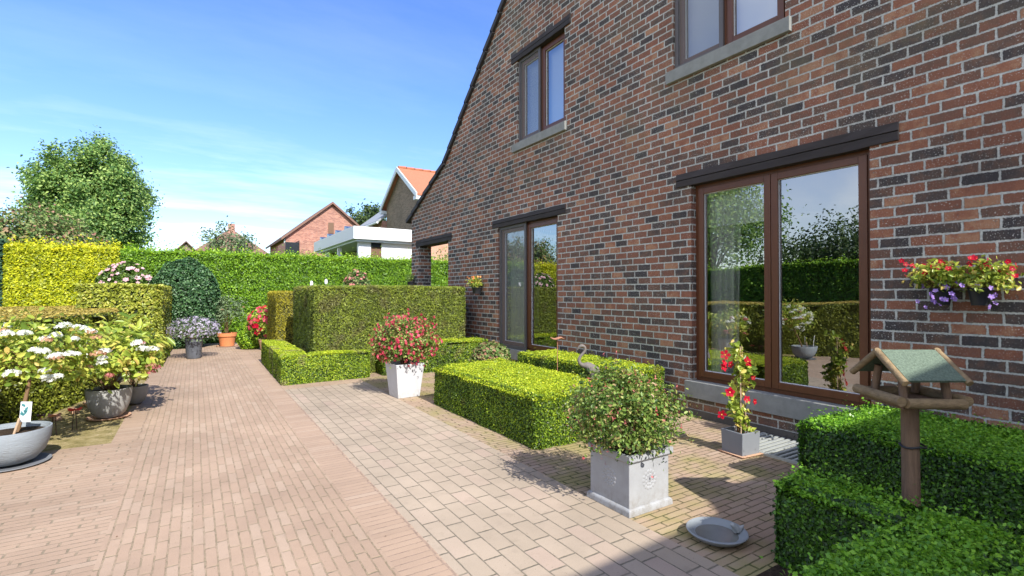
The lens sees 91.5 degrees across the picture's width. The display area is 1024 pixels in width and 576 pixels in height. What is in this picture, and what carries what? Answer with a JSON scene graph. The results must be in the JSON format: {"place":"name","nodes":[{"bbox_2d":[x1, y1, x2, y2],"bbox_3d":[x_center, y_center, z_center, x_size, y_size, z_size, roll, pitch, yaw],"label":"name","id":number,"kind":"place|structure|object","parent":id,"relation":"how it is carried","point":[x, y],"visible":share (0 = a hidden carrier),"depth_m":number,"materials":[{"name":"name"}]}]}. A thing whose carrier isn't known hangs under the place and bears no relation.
{"place":"outdoors","nodes":[
{"label":"outdoors","id":0,"kind":"place"},
{"bbox_2d":[51,402,87,420],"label":"edging stones","id":1,"kind":"object","parent":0,"point":[59,418],"visible":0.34,"depth_m":5.25,"materials":[{"name":"stone"}]},
{"bbox_2d":[0,439,140,575],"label":"brick terrace","id":2,"kind":"structure","parent":0,"point":[51,524],"depth_m":2.98,"materials":[{"name":"beige brick"}]},
{"bbox_2d":[0,452,51,472],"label":"saucer","id":3,"kind":"object","parent":2,"relation":"on","point":[41,457],"visible":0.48,"depth_m":3.76,"materials":[{"name":"grey ceramic"}]},
{"bbox_2d":[0,301,121,466],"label":"potted hydrangea","id":4,"kind":"object","parent":3,"relation":"on","point":[24,438],"visible":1,"depth_m":3.90,"materials":[{"name":"plant"}]},
{"bbox_2d":[35,368,148,451],"bbox_3d":[-7.648,1.363,7.250,3.905,0.001,9.530,0,-1,-32],"label":"flower bed","id":5,"kind":"object","parent":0,"point":[87,433],"visible":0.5,"depth_m":4.71,"materials":[{"name":"soil"}]},
{"bbox_2d":[47,413,60,435],"bbox_3d":[-4.136,1.236,4.507,0.096,0.202,0.093,0,-1,-32],"label":"flower stake","id":6,"kind":"object","parent":5,"relation":"on","point":[52,415],"visible":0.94,"depth_m":4.51,"materials":[{"name":"metal"}]},
{"bbox_2d":[0,305,118,423],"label":"yew hedge","id":7,"kind":"object","parent":5,"relation":"on","point":[58,396],"visible":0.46,"depth_m":5.47,"materials":[{"name":"green plant"}]},
{"bbox_2d":[68,407,81,430],"bbox_3d":[-4.110,1.232,4.690,0.107,0.212,0.104,0,-1,-32],"label":"flower stake","id":8,"kind":"object","parent":5,"relation":"on","point":[75,410],"visible":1,"depth_m":4.68,"materials":[{"name":"red paint"}]},
{"bbox_2d":[86,411,130,420],"bbox_3d":[-4.166,1.328,5.158,0.370,0.020,0.370,0,-1,-32],"label":"saucer","id":9,"kind":"object","parent":5,"relation":"on","point":[94,418],"visible":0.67,"depth_m":5.11,"materials":[{"name":"ceramic"}]},
{"bbox_2d":[45,317,171,417],"bbox_3d":[-4.088,0.811,5.106,1.021,1.024,0.985,0,-1,-32],"label":"potted hydrangea","id":10,"kind":"object","parent":9,"relation":"on","point":[101,402],"visible":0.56,"depth_m":5.04,"materials":[{"name":"plant"}]},
{"bbox_2d":[94,261,152,283],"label":"hibiscus bush","id":11,"kind":"object","parent":5,"relation":"on","point":[125,272],"visible":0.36,"depth_m":11.16,"materials":[{"name":"white plant"}]},
{"bbox_2d":[75,283,172,366],"bbox_3d":[-7.471,0.664,9.826,1.262,1.515,3.447,0,-1,-32],"label":"hornbeam hedge","id":12,"kind":"object","parent":5,"relation":"on","point":[152,303],"visible":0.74,"depth_m":8.53,"materials":[{"name":"green plant"}]},
{"bbox_2d":[111,349,173,442],"bbox_3d":[-5.888,1.372,8.312,0.205,0.001,9.430,0,-1,-32],"label":"path edge","id":13,"kind":"object","parent":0,"point":[133,425],"visible":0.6,"depth_m":5.33,"materials":[{"name":"brick"}]},
{"bbox_2d":[90,312,175,403],"bbox_3d":[-4.509,0.806,5.827,0.965,1.060,0.875,0,-1,33],"label":"potted shrub","id":14,"kind":"object","parent":13,"relation":"on","point":[139,393],"visible":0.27,"depth_m":5.74,"materials":[{"name":"green plant"}]},
{"bbox_2d":[177,241,195,251],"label":"distant house","id":15,"kind":"structure","parent":0,"point":[186,245],"depth_m":46.09,"materials":[{"name":"brown brick"}]},
{"bbox_2d":[195,224,267,254],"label":"distant house","id":16,"kind":"structure","parent":0,"point":[225,233],"depth_m":53.93,"materials":[{"name":"red brick"}]},
{"bbox_2d":[91,343,400,575],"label":"brick path","id":17,"kind":"structure","parent":0,"point":[288,512],"depth_m":3.14,"materials":[{"name":"beige brick"}]},
{"bbox_2d":[149,256,223,348],"bbox_3d":[-7.686,0.334,11.761,1.559,2.188,1.247,0,-1,-32],"label":"camellia bush","id":18,"kind":"object","parent":17,"relation":"on","point":[192,292],"visible":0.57,"depth_m":11.45,"materials":[{"name":"green plant"}]},
{"bbox_2d":[165,312,221,358],"bbox_3d":[-6.267,0.926,9.836,0.958,0.911,0.945,0,-1,-32],"label":"potted aster","id":19,"kind":"object","parent":17,"relation":"on","point":[193,344],"visible":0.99,"depth_m":9.72,"materials":[{"name":"grey plant"}]},
{"bbox_3d":[-6.895,1.399,12.075,0.470,0.020,0.470,0,-1,-32],"label":"saucer","id":20,"kind":"object","parent":17,"relation":"on","visible":0},
{"bbox_2d":[210,289,246,345],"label":"potted shrub","id":21,"kind":"object","parent":20,"relation":"on","point":[227,338],"visible":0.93,"depth_m":11.97,"materials":[{"name":"green plant"}]},
{"bbox_2d":[0,0,500,252],"label":"sky","id":22,"kind":"structure","parent":0,"point":[264,115],"materials":[{"name":"blue"}]},
{"bbox_2d":[247,347,364,389],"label":"back path","id":23,"kind":"structure","parent":0,"point":[256,353],"depth_m":7.18,"materials":[{"name":"brick"}]},
{"bbox_2d":[236,321,263,348],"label":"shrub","id":24,"kind":"object","parent":23,"relation":"on","point":[245,340],"visible":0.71,"depth_m":11.31,"materials":[{"name":"green plant"}]},
{"bbox_2d":[244,305,268,348],"bbox_3d":[-5.576,0.852,11.321,0.882,1.069,0.847,0,-1,-32],"label":"potted mandevilla","id":25,"kind":"object","parent":23,"relation":"on","point":[263,317],"visible":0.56,"depth_m":11.10,"materials":[{"name":"plant"}]},
{"bbox_2d":[261,339,370,385],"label":"box hedge","id":26,"kind":"object","parent":23,"relation":"on","point":[283,362],"visible":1,"depth_m":7.34,"materials":[{"name":"green plant"}]},
{"bbox_2d":[266,202,359,255],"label":"gabled house","id":27,"kind":"structure","parent":0,"point":[307,233],"depth_m":39.90,"materials":[{"name":"red brick"}]},
{"bbox_2d":[278,242,298,254],"bbox_3d":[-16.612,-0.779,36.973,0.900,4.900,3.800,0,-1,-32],"label":"annex window","id":28,"kind":"structure","parent":27,"relation":"in","point":[294,246],"depth_m":35.47,"materials":[{"name":"grey glass"}]},
{"bbox_2d":[328,223,333,232],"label":"window","id":29,"kind":"structure","parent":27,"relation":"in","point":[330,225],"depth_m":40.44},
{"bbox_2d":[234,342,457,575],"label":"path border","id":30,"kind":"object","parent":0,"point":[405,546],"visible":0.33,"depth_m":3.15,"materials":[{"name":"brick"}]},
{"bbox_2d":[314,226,411,258],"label":"garden pavilion","id":31,"kind":"structure","parent":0,"point":[355,240],"depth_m":18.73,"materials":[{"name":"white paint"}]},
{"bbox_2d":[371,247,380,257],"bbox_3d":[-5.082,-1.019,18.579,0.400,1.000,0.060,0,-1,-32],"label":"window","id":32,"kind":"structure","parent":31,"relation":"in","point":[377,249],"depth_m":18.57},
{"bbox_2d":[360,213,386,227],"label":"slate roofed house","id":33,"kind":"structure","parent":0,"point":[374,220],"depth_m":31.54,"materials":[{"name":"grey brick"}]},
{"bbox_2d":[379,166,434,229],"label":"tall house","id":34,"kind":"structure","parent":0,"point":[407,186],"depth_m":28.62,"materials":[{"name":"brown brick"}]},
{"bbox_2d":[431,244,447,260],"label":"brick garage","id":35,"kind":"structure","parent":0,"point":[434,249],"depth_m":18.68,"materials":[{"name":"orange brick"}]},
{"bbox_2d":[285,382,738,575],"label":"paver strip","id":36,"kind":"object","parent":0,"point":[494,512],"visible":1,"depth_m":3.05,"materials":[{"name":"beige brick"}]},
{"bbox_2d":[359,372,799,575],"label":"mossy path","id":37,"kind":"structure","parent":0,"point":[705,475],"depth_m":3.48,"materials":[{"name":"brick"}]},
{"bbox_2d":[292,285,465,372],"bbox_3d":[-2.435,0.676,9.084,2.658,1.471,2.018,0,-1,-32],"label":"yew hedge","id":38,"kind":"object","parent":37,"relation":"on","point":[332,317],"visible":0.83,"depth_m":8.09,"materials":[{"name":"green plant"}]},
{"bbox_2d":[366,308,442,398],"bbox_3d":[-1.345,0.805,6.274,0.969,1.090,0.954,0,-1,-32],"label":"potted fuchsia","id":39,"kind":"object","parent":37,"relation":"on","point":[403,342],"visible":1,"depth_m":6.12,"materials":[{"name":"plant"}]},
{"bbox_2d":[374,334,487,375],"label":"box hedge","id":40,"kind":"object","parent":37,"relation":"on","point":[457,350],"visible":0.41,"depth_m":8.23,"materials":[{"name":"green plant"}]},
{"bbox_2d":[469,340,510,361],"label":"variegated shrub","id":41,"kind":"object","parent":37,"relation":"on","point":[490,350],"visible":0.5,"depth_m":7.25,"materials":[{"name":"green plant"}]},
{"bbox_2d":[433,356,610,449],"bbox_3d":[0.021,1.068,5.266,1.099,0.575,2.254,0,-1,-32],"label":"box hedge","id":42,"kind":"object","parent":37,"relation":"on","point":[519,402],"visible":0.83,"depth_m":4.66,"materials":[{"name":"green plant"}]},
{"bbox_2d":[550,337,563,369],"bbox_3d":[0.514,0.955,5.697,0.160,0.787,0.155,0,-1,-32],"label":"flower stake","id":43,"kind":"object","parent":37,"relation":"on","point":[557,338],"visible":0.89,"depth_m":5.69,"materials":[{"name":"metal"}]},
{"bbox_2d":[577,344,599,378],"bbox_3d":[0.813,0.958,5.263,0.258,0.729,0.095,0,-1,0],"label":"heron statue","id":44,"kind":"object","parent":37,"relation":"on","point":[587,365],"visible":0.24,"depth_m":5.25,"materials":[{"name":"grey plastic"}]},
{"bbox_2d":[517,348,664,400],"bbox_3d":[0.864,1.073,6.052,0.748,0.581,2.031,0,-1,-32],"label":"box hedge","id":45,"kind":"object","parent":37,"relation":"on","point":[567,361],"visible":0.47,"depth_m":5.89,"materials":[{"name":"green plant"}]},
{"bbox_2d":[557,350,703,518],"bbox_3d":[0.715,0.849,3.111,0.856,0.939,0.809,0,-1,-32],"label":"potted fuchsia","id":46,"kind":"object","parent":37,"relation":"on","point":[629,472],"visible":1,"depth_m":2.96,"materials":[{"name":"plant"}]},
{"bbox_2d":[686,517,748,547],"bbox_3d":[1.070,1.267,2.607,0.304,0.087,0.304,0,-1,-32],"label":"bird bath","id":47,"kind":"object","parent":37,"relation":"on","point":[716,532],"visible":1,"depth_m":2.61,"materials":[{"name":"grey ceramic"}]},
{"bbox_2d":[718,448,762,458],"bbox_3d":[1.838,1.320,4.015,0.246,0.013,0.246,0,-1,-26],"label":"saucer","id":48,"kind":"object","parent":37,"relation":"on","point":[742,457],"visible":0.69,"depth_m":3.93,"materials":[{"name":"ceramic"}]},
{"bbox_2d":[718,337,759,455],"bbox_3d":[1.795,0.857,3.993,0.332,0.917,0.275,0,-1,-32],"label":"potted mandevilla","id":49,"kind":"object","parent":48,"relation":"on","point":[741,438],"visible":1,"depth_m":3.97,"materials":[{"name":"plant"}]},
{"bbox_2d":[759,432,799,464],"bbox_3d":[2.420,1.316,3.823,0.575,0.018,1.370,0,-1,-32],"label":"drain grating","id":50,"kind":"object","parent":37,"relation":"on","point":[779,448],"visible":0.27,"depth_m":4.11,"materials":[{"name":"metal"}]},
{"bbox_2d":[756,564,801,575],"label":"hedge soil","id":51,"kind":"structure","parent":0,"point":[775,570],"depth_m":2.30,"materials":[{"name":"brown soil"}]},
{"bbox_2d":[760,448,1023,575],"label":"box hedge","id":52,"kind":"object","parent":51,"relation":"on","point":[825,525],"visible":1,"depth_m":1.92,"materials":[{"name":"green plant"}]},
{"bbox_2d":[794,395,1023,535],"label":"box hedge","id":53,"kind":"object","parent":51,"relation":"on","point":[980,465],"visible":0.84,"depth_m":2.84,"materials":[{"name":"green plant"}]},
{"bbox_2d":[849,348,973,507],"bbox_3d":[1.929,0.813,2.421,0.357,1.045,0.368,0,-1,0],"label":"bird table","id":54,"kind":"object","parent":51,"relation":"on","point":[914,368],"visible":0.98,"depth_m":2.38,"materials":[{"name":"brown wood"}]},
{"label":"ground","id":55,"kind":"structure","parent":0,"visible":0},
{"bbox_2d":[0,239,12,306],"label":"blue cypress hedge","id":56,"kind":"object","parent":55,"relation":"on","point":[2,242],"visible":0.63,"depth_m":10.76,"materials":[{"name":"plant"}]},
{"bbox_2d":[0,196,112,246],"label":"smoke tree","id":57,"kind":"object","parent":55,"relation":"on","point":[36,227],"visible":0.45,"depth_m":14.05,"materials":[{"name":"green plant"}]},
{"bbox_2d":[0,228,124,306],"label":"golden cypress hedge","id":58,"kind":"object","parent":55,"relation":"on","point":[44,274],"visible":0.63,"depth_m":11.18,"materials":[{"name":"yellow plant"}]},
{"bbox_2d":[5,125,163,249],"bbox_3d":[-19.513,-3.001,23.095,5.701,9.075,5.988,0,-1,-32],"label":"maple tree","id":59,"kind":"object","parent":55,"relation":"on","point":[108,196],"visible":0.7,"depth_m":22.13,"materials":[{"name":"green plant"}]},
{"bbox_2d":[193,215,262,253],"bbox_3d":[-10.855,-0.625,19.141,2.355,4.236,1.790,0,-1,-32],"label":"plum tree","id":60,"kind":"object","parent":55,"relation":"on","point":[221,241],"visible":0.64,"depth_m":18.94,"materials":[{"name":"green plant"}]},
{"bbox_2d":[119,235,447,343],"bbox_3d":[-4.907,0.040,15.148,11.067,2.880,1.444,0,-1,-32],"label":"thuja hedge","id":61,"kind":"object","parent":55,"relation":"on","point":[253,278],"visible":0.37,"depth_m":13.60,"materials":[{"name":"green plant"}]},
{"bbox_2d":[345,199,386,224],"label":"oak tree","id":62,"kind":"object","parent":55,"relation":"on","point":[360,218],"visible":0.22,"depth_m":49.16,"materials":[{"name":"green plant"}]},
{"bbox_2d":[431,246,447,259],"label":"climbing plant","id":63,"kind":"object","parent":55,"relation":"on","point":[445,256],"visible":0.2,"depth_m":18.08,"materials":[{"name":"green plant"}]},
{"bbox_2d":[405,0,1023,440],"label":"brick house","id":64,"kind":"structure","parent":55,"relation":"on","point":[869,144],"depth_m":5.28,"materials":[{"name":"brick"}]},
{"bbox_2d":[405,273,414,284],"bbox_3d":[-2.406,-0.195,11.797,0.253,0.313,0.280,0,-1,9],"label":"wall basket","id":65,"kind":"object","parent":64,"relation":"attached to","point":[410,282],"depth_m":11.73,"materials":[{"name":"black plastic"}]},
{"bbox_2d":[465,276,482,293],"bbox_3d":[-0.668,-0.061,9.018,0.301,0.327,0.358,0,-1,-32],"label":"wall basket","id":66,"kind":"object","parent":64,"relation":"attached to","point":[476,288],"depth_m":8.96,"materials":[{"name":"black plastic"}]},
{"bbox_2d":[510,227,539,344],"bbox_3d":[0.198,0.091,8.343,0.079,2.230,0.841,0,-1,-32],"label":"net curtain","id":67,"kind":"object","parent":64,"relation":"hanging from","point":[517,283],"visible":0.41,"depth_m":8.40,"materials":[{"name":"white fabric"}]},
{"bbox_2d":[499,216,557,350],"bbox_3d":[0.288,-0.026,7.933,0.140,2.044,1.670,0,-1,-32],"label":"window","id":68,"kind":"structure","parent":64,"relation":"in","point":[528,228],"depth_m":7.93,"materials":[{"name":"brown wood"}]},
{"bbox_2d":[519,32,564,141],"bbox_3d":[0.498,-3.023,7.635,0.140,1.358,1.230,0,-1,-32],"label":"window","id":69,"kind":"structure","parent":64,"relation":"in","point":[542,54],"depth_m":7.63,"materials":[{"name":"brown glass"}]},
{"bbox_2d":[528,42,563,133],"bbox_3d":[0.576,-3.026,7.684,0.005,1.310,1.170,0,-1,-32],"label":"window blind","id":70,"kind":"object","parent":64,"relation":"attached to","point":[556,102],"depth_m":7.63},
{"bbox_2d":[710,191,740,373],"bbox_3d":[2.208,0.058,5.189,0.079,2.230,0.362,0,-1,-32],"label":"net curtain","id":71,"kind":"object","parent":64,"relation":"hanging from","point":[725,260],"visible":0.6,"depth_m":5.18,"materials":[{"name":"white fabric"}]},
{"bbox_2d":[675,0,784,67],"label":"window","id":72,"kind":"structure","parent":64,"relation":"in","point":[728,34],"depth_m":5.00,"materials":[{"name":"brown wood"}]},
{"bbox_2d":[688,0,776,57],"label":"window blind","id":73,"kind":"object","parent":64,"relation":"attached to","point":[703,25],"depth_m":5.26,"materials":[{"name":"white fabric"}]},
{"bbox_2d":[707,184,763,227],"bbox_3d":[2.287,-0.859,5.000,0.044,0.440,0.782,0,-1,-32],"label":"net curtain","id":74,"kind":"object","parent":64,"relation":"hanging from","point":[745,205],"visible":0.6,"depth_m":5.02,"materials":[{"name":"white fabric"}]},
{"bbox_2d":[696,149,870,406],"bbox_3d":[2.423,-0.066,4.611,0.108,2.054,1.647,0,-1,-32],"label":"window","id":75,"kind":"structure","parent":64,"relation":"in","point":[771,179],"depth_m":4.55,"materials":[{"name":"brown wood"}]},
{"bbox_2d":[898,255,976,308],"bbox_3d":[2.918,-0.036,3.406,0.264,0.360,0.418,0,-1,-32],"label":"wall basket","id":76,"kind":"object","parent":64,"relation":"attached to","point":[938,278],"depth_m":3.38,"materials":[{"name":"black plastic"}]},
{"bbox_2d":[945,255,1023,308],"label":"wall basket","id":77,"kind":"object","parent":64,"relation":"attached to","point":[978,278],"depth_m":3.19,"materials":[{"name":"black plastic"}]},
{"label":"porch floor","id":78,"kind":"structure","parent":0,"visible":0},
{"bbox_2d":[267,290,293,343],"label":"golden yew hedge","id":79,"kind":"object","parent":78,"relation":"on","point":[280,321],"visible":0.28,"depth_m":9.80,"materials":[{"name":"yellow plant"}]},
{"bbox_2d":[343,269,370,285],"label":"hydrangea bush","id":80,"kind":"object","parent":78,"relation":"on","point":[356,277],"visible":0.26,"depth_m":14.19,"materials":[{"name":"green plant"}]}
]}

